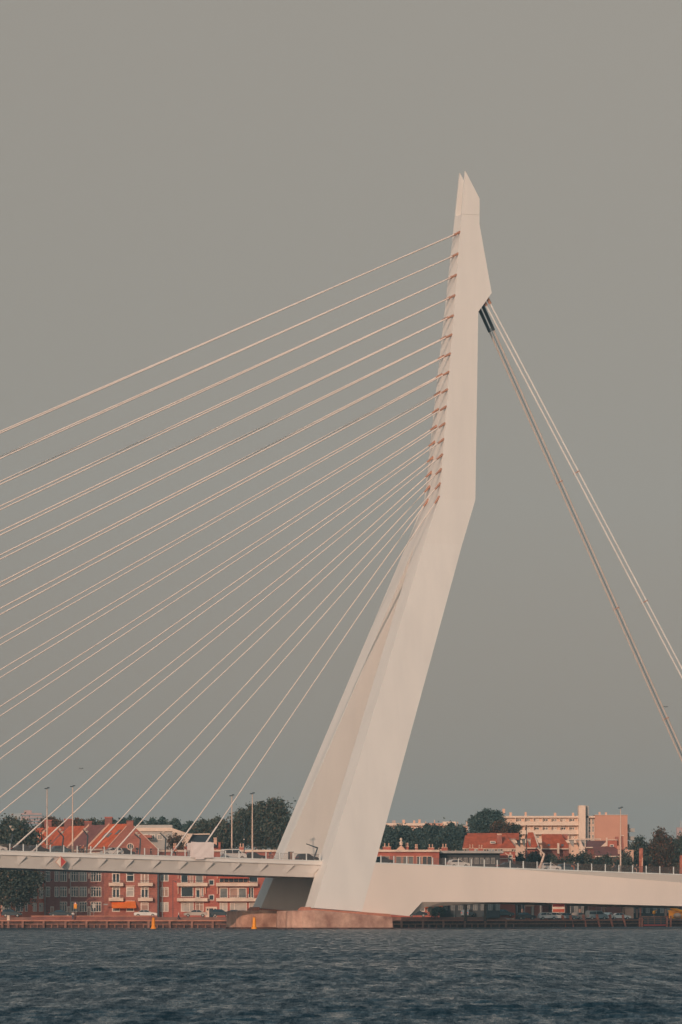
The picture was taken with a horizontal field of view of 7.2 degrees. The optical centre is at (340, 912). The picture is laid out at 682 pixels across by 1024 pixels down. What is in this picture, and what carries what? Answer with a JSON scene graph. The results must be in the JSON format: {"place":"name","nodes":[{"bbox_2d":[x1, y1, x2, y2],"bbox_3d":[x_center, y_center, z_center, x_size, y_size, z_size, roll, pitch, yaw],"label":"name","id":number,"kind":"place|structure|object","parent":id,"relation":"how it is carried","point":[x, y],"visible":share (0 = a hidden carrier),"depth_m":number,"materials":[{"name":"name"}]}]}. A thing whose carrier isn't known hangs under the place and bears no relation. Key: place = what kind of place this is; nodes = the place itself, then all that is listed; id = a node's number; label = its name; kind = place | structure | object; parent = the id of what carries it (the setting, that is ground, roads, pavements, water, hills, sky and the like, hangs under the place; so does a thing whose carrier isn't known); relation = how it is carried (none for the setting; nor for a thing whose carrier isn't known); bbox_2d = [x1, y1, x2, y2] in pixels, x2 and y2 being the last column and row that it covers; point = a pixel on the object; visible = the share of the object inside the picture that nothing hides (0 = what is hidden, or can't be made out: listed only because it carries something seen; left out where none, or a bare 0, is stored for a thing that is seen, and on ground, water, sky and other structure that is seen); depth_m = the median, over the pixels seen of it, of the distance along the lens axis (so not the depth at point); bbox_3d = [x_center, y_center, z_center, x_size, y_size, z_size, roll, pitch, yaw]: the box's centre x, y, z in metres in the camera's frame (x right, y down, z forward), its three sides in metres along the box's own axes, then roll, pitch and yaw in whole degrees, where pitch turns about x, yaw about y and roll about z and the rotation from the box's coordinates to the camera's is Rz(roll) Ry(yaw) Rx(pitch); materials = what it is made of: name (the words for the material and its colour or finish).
{"place":"outdoors","nodes":[
{"label":"outdoors","id":0,"kind":"place"},
{"bbox_2d":[35,820,51,837],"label":"terrace house","id":1,"kind":"structure","parent":0,"point":[49,824],"depth_m":1134.40,"materials":[{"name":"red tile"}]},
{"bbox_2d":[38,819,71,847],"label":"terrace house","id":2,"kind":"structure","parent":0,"point":[55,835],"depth_m":1129.67,"materials":[{"name":"red tile"}]},
{"bbox_2d":[48,821,91,849],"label":"terrace house","id":3,"kind":"structure","parent":0,"point":[77,832],"depth_m":1124.76,"materials":[{"name":"red tile"}]},
{"bbox_2d":[31,916,154,919],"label":"parapet wall","id":4,"kind":"structure","parent":0,"point":[92,917],"depth_m":1082.60,"materials":[{"name":"brick"}]},
{"bbox_2d":[0,917,505,919],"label":"street","id":5,"kind":"structure","parent":0,"point":[225,918],"depth_m":1088.91,"materials":[{"name":"grey asphalt"}]},
{"bbox_2d":[1,909,21,916],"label":"parked car","id":6,"kind":"object","parent":5,"relation":"on","point":[5,912],"visible":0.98,"depth_m":1085.72,"materials":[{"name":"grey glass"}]},
{"bbox_2d":[0,871,43,916],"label":"brick house","id":7,"kind":"structure","parent":5,"relation":"on","point":[35,909],"depth_m":1116.00,"materials":[{"name":"red brick"}]},
{"bbox_2d":[0,812,51,915],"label":"quayside tree","id":8,"kind":"object","parent":5,"relation":"on","point":[17,887],"visible":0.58,"depth_m":1088.12,"materials":[{"name":"green plant"}]},
{"bbox_2d":[49,910,71,915],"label":"parked car","id":9,"kind":"object","parent":5,"relation":"on","point":[58,912],"visible":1,"depth_m":1086.28,"materials":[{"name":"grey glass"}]},
{"bbox_2d":[44,871,103,915],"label":"terrace building","id":10,"kind":"structure","parent":5,"relation":"on","point":[84,891],"depth_m":1112.00,"materials":[{"name":"brick"}]},
{"bbox_2d":[79,872,86,881],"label":"window","id":11,"kind":"structure","parent":10,"relation":"in","point":[82,875],"depth_m":1111.96,"materials":[{"name":"grey glass"}]},
{"bbox_2d":[79,887,86,896],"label":"window","id":12,"kind":"structure","parent":10,"relation":"in","point":[82,890],"depth_m":1111.96,"materials":[{"name":"grey glass"}]},
{"bbox_2d":[79,902,86,911],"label":"window","id":13,"kind":"structure","parent":10,"relation":"in","point":[82,905],"depth_m":1111.96,"materials":[{"name":"grey glass"}]},
{"bbox_2d":[91,872,100,881],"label":"window","id":14,"kind":"structure","parent":10,"relation":"in","point":[95,877],"depth_m":1111.96,"materials":[{"name":"white glass"}]},
{"bbox_2d":[91,887,100,896],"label":"window","id":15,"kind":"structure","parent":10,"relation":"in","point":[95,891],"depth_m":1111.96,"materials":[{"name":"grey glass"}]},
{"bbox_2d":[91,902,100,911],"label":"window","id":16,"kind":"structure","parent":10,"relation":"in","point":[97,908],"depth_m":1111.96,"materials":[{"name":"white glass"}]},
{"bbox_2d":[68,817,112,852],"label":"terrace house","id":17,"kind":"structure","parent":5,"relation":"on","point":[94,832],"depth_m":1118.59,"materials":[{"name":"brown tile"}]},
{"bbox_2d":[84,824,126,915],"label":"terrace house","id":18,"kind":"structure","parent":5,"relation":"on","point":[111,836],"depth_m":1112.23,"materials":[{"name":"red tile"}]},
{"bbox_2d":[104,820,160,916],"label":"gabled house","id":19,"kind":"structure","parent":5,"relation":"on","point":[129,894],"depth_m":1110.00,"materials":[{"name":"brown brick"}]},
{"bbox_2d":[126,887,133,896],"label":"window","id":20,"kind":"structure","parent":19,"relation":"in","point":[129,890],"depth_m":1110.06,"materials":[{"name":"white glass"}]},
{"bbox_2d":[141,887,148,897],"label":"balcony door","id":21,"kind":"structure","parent":19,"relation":"in","point":[144,890],"depth_m":1110.06,"materials":[{"name":"white paint"}]},
{"bbox_2d":[134,910,156,915],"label":"parked car","id":22,"kind":"object","parent":5,"relation":"on","point":[143,912],"visible":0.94,"depth_m":1086.76,"materials":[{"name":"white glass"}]},
{"bbox_2d":[136,825,172,849],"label":"flat hall","id":23,"kind":"structure","parent":5,"relation":"on","point":[153,835],"depth_m":1165.00,"materials":[{"name":"grey paint"}]},
{"bbox_2d":[166,832,190,849],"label":"garden tree","id":24,"kind":"object","parent":5,"relation":"on","point":[171,841],"visible":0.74,"depth_m":1134.42,"materials":[{"name":"green plant"}]},
{"bbox_2d":[184,910,206,916],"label":"parked car","id":25,"kind":"object","parent":5,"relation":"on","point":[196,912],"visible":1,"depth_m":1087.34,"materials":[{"name":"silver metal"}]},
{"bbox_2d":[172,828,220,849],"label":"slate roofed house","id":26,"kind":"structure","parent":5,"relation":"on","point":[204,837],"depth_m":1150.00,"materials":[{"name":"white brick"}]},
{"bbox_2d":[185,817,216,839],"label":"avenue tree","id":27,"kind":"object","parent":5,"relation":"on","point":[202,826],"visible":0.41,"depth_m":1173.26,"materials":[{"name":"green plant"}]},
{"bbox_2d":[211,909,226,916],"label":"parked car","id":28,"kind":"object","parent":5,"relation":"on","point":[215,912],"visible":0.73,"depth_m":1087.64,"materials":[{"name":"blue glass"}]},
{"bbox_2d":[208,813,237,848],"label":"avenue tree","id":29,"kind":"object","parent":5,"relation":"on","point":[223,835],"visible":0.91,"depth_m":1172.94,"materials":[{"name":"green plant"}]},
{"bbox_2d":[227,806,253,848],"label":"avenue tree","id":30,"kind":"object","parent":5,"relation":"on","point":[241,819],"visible":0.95,"depth_m":1173.12,"materials":[{"name":"green plant"}]},
{"bbox_2d":[245,800,274,849],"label":"avenue tree","id":31,"kind":"object","parent":5,"relation":"on","point":[259,842],"visible":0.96,"depth_m":1173.43,"materials":[{"name":"green plant"}]},
{"bbox_2d":[256,796,295,849],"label":"avenue tree","id":32,"kind":"object","parent":5,"relation":"on","point":[279,811],"visible":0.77,"depth_m":1172.96,"materials":[{"name":"green plant"}]},
{"bbox_2d":[159,838,442,916],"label":"apartment row","id":33,"kind":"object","parent":5,"relation":"on","point":[182,894],"visible":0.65,"depth_m":1111.97,"materials":[{"name":"red brick"}]},
{"bbox_2d":[160,887,168,896],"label":"window","id":34,"kind":"structure","parent":33,"relation":"in","point":[165,889],"depth_m":1111.96,"materials":[{"name":"beige glass"}]},
{"bbox_2d":[160,902,168,911],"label":"window","id":35,"kind":"structure","parent":33,"relation":"in","point":[165,904],"depth_m":1111.96,"materials":[{"name":"white glass"}]},
{"bbox_2d":[181,886,192,896],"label":"window","id":36,"kind":"structure","parent":33,"relation":"in","point":[186,891],"depth_m":1111.96,"materials":[{"name":"grey glass"}]},
{"bbox_2d":[181,902,193,911],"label":"window","id":37,"kind":"structure","parent":33,"relation":"in","point":[185,906],"depth_m":1111.96,"materials":[{"name":"white glass"}]},
{"bbox_2d":[220,888,227,897],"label":"window","id":38,"kind":"structure","parent":33,"relation":"in","point":[223,891],"depth_m":1111.96,"materials":[{"name":"grey glass"}]},
{"bbox_2d":[219,879,247,882],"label":"balcony railing","id":39,"kind":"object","parent":33,"relation":"in","point":[219,879],"depth_m":1111.96,"materials":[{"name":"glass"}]},
{"bbox_2d":[229,888,237,897],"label":"window","id":40,"kind":"structure","parent":33,"relation":"in","point":[232,891],"depth_m":1111.96,"materials":[{"name":"beige glass"}]},
{"bbox_2d":[230,902,246,910],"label":"window","id":41,"kind":"structure","parent":33,"relation":"in","point":[233,905],"depth_m":1111.96,"materials":[{"name":"beige glass"}]},
{"bbox_2d":[238,888,246,897],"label":"window","id":42,"kind":"structure","parent":33,"relation":"in","point":[242,892],"depth_m":1111.96,"materials":[{"name":"grey glass"}]},
{"bbox_2d":[380,824,399,849],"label":"avenue tree","id":43,"kind":"object","parent":5,"relation":"on","point":[386,837],"visible":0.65,"depth_m":1188.14,"materials":[{"name":"green plant"}]},
{"bbox_2d":[388,823,412,849],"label":"avenue tree","id":44,"kind":"object","parent":5,"relation":"on","point":[403,831],"visible":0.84,"depth_m":1188.58,"materials":[{"name":"green plant"}]},
{"bbox_2d":[406,826,429,849],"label":"avenue tree","id":45,"kind":"object","parent":5,"relation":"on","point":[417,837],"visible":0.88,"depth_m":1188.10,"materials":[{"name":"green plant"}]},
{"bbox_2d":[421,821,447,849],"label":"avenue tree","id":46,"kind":"object","parent":5,"relation":"on","point":[432,831],"visible":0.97,"depth_m":1188.19,"materials":[{"name":"green plant"}]},
{"bbox_2d":[440,817,459,850],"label":"avenue tree","id":47,"kind":"object","parent":5,"relation":"on","point":[449,828],"visible":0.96,"depth_m":1188.55,"materials":[{"name":"green plant"}]},
{"bbox_2d":[449,823,468,850],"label":"avenue tree","id":48,"kind":"object","parent":5,"relation":"on","point":[462,832],"visible":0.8,"depth_m":1188.56,"materials":[{"name":"green plant"}]},
{"bbox_2d":[439,844,503,917],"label":"dark wing","id":49,"kind":"structure","parent":5,"relation":"on","point":[480,856],"depth_m":1118.00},
{"bbox_2d":[462,833,518,917],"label":"corner house","id":50,"kind":"structure","parent":5,"relation":"on","point":[494,841],"depth_m":1130.60,"materials":[{"name":"red brick"}]},
{"bbox_2d":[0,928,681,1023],"bbox_3d":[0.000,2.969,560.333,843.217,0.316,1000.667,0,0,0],"label":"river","id":51,"kind":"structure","parent":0,"point":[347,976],"depth_m":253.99,"materials":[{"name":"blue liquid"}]},
{"bbox_2d":[0,0,681,850],"label":"sky","id":52,"kind":"structure","parent":0,"point":[177,176],"materials":[{"name":"grey"}]},
{"bbox_2d":[525,832,540,919],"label":"tiled house","id":53,"kind":"structure","parent":0,"point":[534,841],"depth_m":1155.60,"materials":[{"name":"red tile"}]},
{"bbox_2d":[542,834,570,919],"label":"tiled house","id":54,"kind":"structure","parent":0,"point":[557,845],"depth_m":1165.61,"materials":[{"name":"red tile"}]},
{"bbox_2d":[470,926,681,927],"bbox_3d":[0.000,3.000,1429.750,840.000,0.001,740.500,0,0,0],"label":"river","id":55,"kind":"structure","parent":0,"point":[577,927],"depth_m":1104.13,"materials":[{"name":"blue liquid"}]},
{"bbox_2d":[639,916,671,926],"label":"landing jetty","id":56,"kind":"object","parent":55,"relation":"in","point":[655,921],"visible":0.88,"depth_m":1157.80,"materials":[{"name":"wood"}]},
{"bbox_2d":[668,908,681,917],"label":"orange crane","id":57,"kind":"object","parent":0,"point":[675,913],"visible":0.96,"depth_m":1174.88,"materials":[{"name":"paint"}]},
{"label":"ground","id":58,"kind":"structure","parent":0,"visible":0},
{"bbox_2d":[8,810,41,827],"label":"building","id":59,"kind":"structure","parent":58,"relation":"on","point":[33,816],"depth_m":7600.00,"materials":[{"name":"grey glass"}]},
{"bbox_2d":[36,816,63,827],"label":"background tree","id":60,"kind":"object","parent":58,"relation":"on","point":[56,822],"visible":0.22,"depth_m":1228.30,"materials":[{"name":"green plant"}]},
{"bbox_2d":[73,817,86,825],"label":"background tree","id":61,"kind":"object","parent":58,"relation":"on","point":[77,822],"visible":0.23,"depth_m":1228.71,"materials":[{"name":"green plant"}]},
{"bbox_2d":[157,816,170,824],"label":"background tree","id":62,"kind":"object","parent":58,"relation":"on","point":[162,820],"visible":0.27,"depth_m":1229.19,"materials":[{"name":"green plant"}]},
{"bbox_2d":[167,817,181,830],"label":"background tree","id":63,"kind":"object","parent":58,"relation":"on","point":[176,823],"visible":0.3,"depth_m":1229.18,"materials":[{"name":"green plant"}]},
{"bbox_2d":[180,820,194,841],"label":"background tree","id":64,"kind":"object","parent":58,"relation":"on","point":[186,827],"visible":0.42,"depth_m":1228.54,"materials":[{"name":"green plant"}]},
{"bbox_2d":[379,819,467,850],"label":"flats","id":65,"kind":"structure","parent":58,"relation":"on","point":[419,824],"depth_m":1419.20,"materials":[{"name":"grey paint"}]},
{"bbox_2d":[427,906,445,917],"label":"bush","id":66,"kind":"object","parent":58,"relation":"on","point":[434,911],"visible":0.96,"depth_m":1097.33,"materials":[{"name":"teal plant"}]},
{"bbox_2d":[463,815,488,850],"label":"poplar tree","id":67,"kind":"object","parent":58,"relation":"on","point":[473,825],"visible":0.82,"depth_m":1213.38,"materials":[{"name":"green plant"}]},
{"bbox_2d":[474,808,497,850],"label":"poplar tree","id":68,"kind":"object","parent":58,"relation":"on","point":[484,815],"visible":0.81,"depth_m":1213.65,"materials":[{"name":"green plant"}]},
{"bbox_2d":[485,808,509,850],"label":"poplar tree","id":69,"kind":"object","parent":58,"relation":"on","point":[498,813],"visible":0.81,"depth_m":1213.98,"materials":[{"name":"green plant"}]},
{"bbox_2d":[489,820,513,850],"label":"background tree","id":70,"kind":"object","parent":58,"relation":"on","point":[505,828],"visible":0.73,"depth_m":1204.13,"materials":[{"name":"green plant"}]},
{"bbox_2d":[510,821,522,918],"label":"background tree","id":71,"kind":"object","parent":58,"relation":"on","point":[516,828],"visible":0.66,"depth_m":1207.14,"materials":[{"name":"green plant"}]},
{"bbox_2d":[515,851,529,919],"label":"street tree","id":72,"kind":"object","parent":58,"relation":"on","point":[520,859],"visible":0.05,"depth_m":1146.43,"materials":[{"name":"green plant"}]},
{"bbox_2d":[517,912,536,919],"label":"parked car","id":73,"kind":"object","parent":58,"relation":"on","point":[521,915],"visible":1,"depth_m":1137.38,"materials":[{"name":"blue metal"}]},
{"bbox_2d":[525,848,544,919],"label":"street tree","id":74,"kind":"object","parent":58,"relation":"on","point":[535,858],"visible":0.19,"depth_m":1151.22,"materials":[{"name":"green plant"}]},
{"bbox_2d":[537,912,557,919],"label":"parked car","id":75,"kind":"object","parent":58,"relation":"on","point":[542,915],"visible":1,"depth_m":1144.24,"materials":[{"name":"grey metal"}]},
{"bbox_2d":[544,853,564,919],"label":"street tree","id":76,"kind":"object","parent":58,"relation":"on","point":[553,859],"visible":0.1,"depth_m":1158.00,"materials":[{"name":"green plant"}]},
{"bbox_2d":[502,805,634,857],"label":"apartment block","id":77,"kind":"structure","parent":58,"relation":"on","point":[583,824],"depth_m":1289.00,"materials":[{"name":"concrete"}]},
{"bbox_2d":[559,851,586,919],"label":"street tree","id":78,"kind":"object","parent":58,"relation":"on","point":[572,859],"visible":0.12,"depth_m":1165.02,"materials":[{"name":"green plant"}]},
{"bbox_2d":[574,849,605,919],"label":"street tree","id":79,"kind":"object","parent":58,"relation":"on","point":[587,861],"visible":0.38,"depth_m":1171.18,"materials":[{"name":"green plant"}]},
{"bbox_2d":[578,839,604,918],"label":"tiled house","id":80,"kind":"structure","parent":58,"relation":"on","point":[590,845],"depth_m":1200.60,"materials":[{"name":"brown tile"}]},
{"bbox_2d":[506,905,681,918],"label":"quayside row","id":81,"kind":"object","parent":58,"relation":"on","point":[648,911],"visible":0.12,"depth_m":1215.00,"materials":[{"name":"stone"}]},
{"bbox_2d":[585,911,607,919],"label":"parked car","id":82,"kind":"object","parent":58,"relation":"on","point":[591,915],"visible":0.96,"depth_m":1164.14,"materials":[{"name":"grey metal"}]},
{"bbox_2d":[593,847,621,918],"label":"tiled house","id":83,"kind":"structure","parent":58,"relation":"on","point":[613,851],"depth_m":1195.66,"materials":[{"name":"brown tile"}]},
{"bbox_2d":[592,851,624,912],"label":"street tree","id":84,"kind":"object","parent":58,"relation":"on","point":[607,859],"visible":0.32,"depth_m":1178.83,"materials":[{"name":"green plant"}]},
{"bbox_2d":[602,837,618,848],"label":"brick gable house","id":85,"kind":"structure","parent":58,"relation":"on","point":[612,843],"depth_m":1200.00,"materials":[{"name":"white paint"}]},
{"bbox_2d":[617,850,633,917],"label":"white house","id":86,"kind":"structure","parent":58,"relation":"on","point":[629,911],"depth_m":1196.00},
{"bbox_2d":[614,848,637,918],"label":"street tree","id":87,"kind":"object","parent":58,"relation":"on","point":[626,859],"visible":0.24,"depth_m":1186.16,"materials":[{"name":"green plant"}]},
{"bbox_2d":[625,835,655,872],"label":"roadside tree","id":88,"kind":"object","parent":58,"relation":"on","point":[636,845],"visible":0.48,"depth_m":1220.02,"materials":[{"name":"green plant"}]},
{"bbox_2d":[643,826,679,873],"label":"roadside tree","id":89,"kind":"object","parent":58,"relation":"on","point":[660,847],"visible":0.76,"depth_m":1219.49,"materials":[{"name":"green plant"}]},
{"bbox_2d":[669,832,681,873],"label":"roadside tree","id":90,"kind":"object","parent":58,"relation":"on","point":[678,852],"visible":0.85,"depth_m":1219.38,"materials":[{"name":"green plant"}]},
{"label":"river bed","id":91,"kind":"structure","parent":0,"visible":0},
{"bbox_2d":[226,907,284,928],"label":"bridge pier","id":92,"kind":"structure","parent":91,"relation":"on","point":[243,919],"depth_m":1023.06,"materials":[{"name":"concrete"}]},
{"bbox_2d":[276,907,392,928],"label":"bridge pier","id":93,"kind":"structure","parent":91,"relation":"on","point":[305,918],"depth_m":997.82,"materials":[{"name":"concrete"}]},
{"bbox_2d":[0,171,681,915],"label":"cable stayed bridge","id":94,"kind":"structure","parent":93,"relation":"on","point":[340,813],"depth_m":1016.17,"materials":[{"name":"white metal"}]},
{"bbox_2d":[45,787,49,848],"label":"lamp mast","id":95,"kind":"object","parent":94,"relation":"on","point":[47,822],"visible":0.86,"depth_m":1000.52,"materials":[{"name":"metal"}]},
{"bbox_2d":[6,844,319,859],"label":"railing","id":96,"kind":"object","parent":94,"relation":"on","point":[116,850],"visible":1,"depth_m":992.88,"materials":[{"name":"grey metal"}]},
{"bbox_2d":[187,842,213,858],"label":"wrapped box","id":97,"kind":"object","parent":96,"relation":"hanging from","point":[200,850],"visible":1,"depth_m":996.18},
{"bbox_2d":[229,794,233,848],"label":"lamp mast","id":98,"kind":"object","parent":94,"relation":"on","point":[231,825],"visible":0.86,"depth_m":1012.77,"materials":[{"name":"metal"}]},
{"bbox_2d":[220,849,246,857],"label":"car","id":99,"kind":"object","parent":94,"relation":"on","point":[229,854],"visible":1,"depth_m":1005.77,"materials":[{"name":"white metal"}]},
{"bbox_2d":[295,854,318,859],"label":"car","id":100,"kind":"object","parent":94,"relation":"on","point":[303,857],"visible":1,"depth_m":1010.62,"materials":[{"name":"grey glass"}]},
{"bbox_2d":[448,859,469,865],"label":"car","id":101,"kind":"object","parent":94,"relation":"on","point":[453,862],"visible":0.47,"depth_m":1021.48,"materials":[{"name":"white metal"}]},
{"bbox_2d":[380,855,681,873],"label":"railing","id":102,"kind":"object","parent":94,"relation":"on","point":[404,860],"visible":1,"depth_m":1015.04,"materials":[{"name":"grey metal"}]},
{"bbox_2d":[552,904,564,912],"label":"waterway sign","id":103,"kind":"object","parent":94,"relation":"hanging from","point":[558,908],"visible":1,"depth_m":1017.50,"materials":[{"name":"red metal"}]},
{"bbox_2d":[639,848,642,872],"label":"totem sign","id":104,"kind":"object","parent":94,"relation":"on","point":[640,856],"visible":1,"depth_m":1029.19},
{"bbox_2d":[0,919,681,927],"bbox_3d":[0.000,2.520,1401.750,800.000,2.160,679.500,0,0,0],"label":"quay wall","id":105,"kind":"structure","parent":91,"relation":"on","point":[222,923],"depth_m":1080.19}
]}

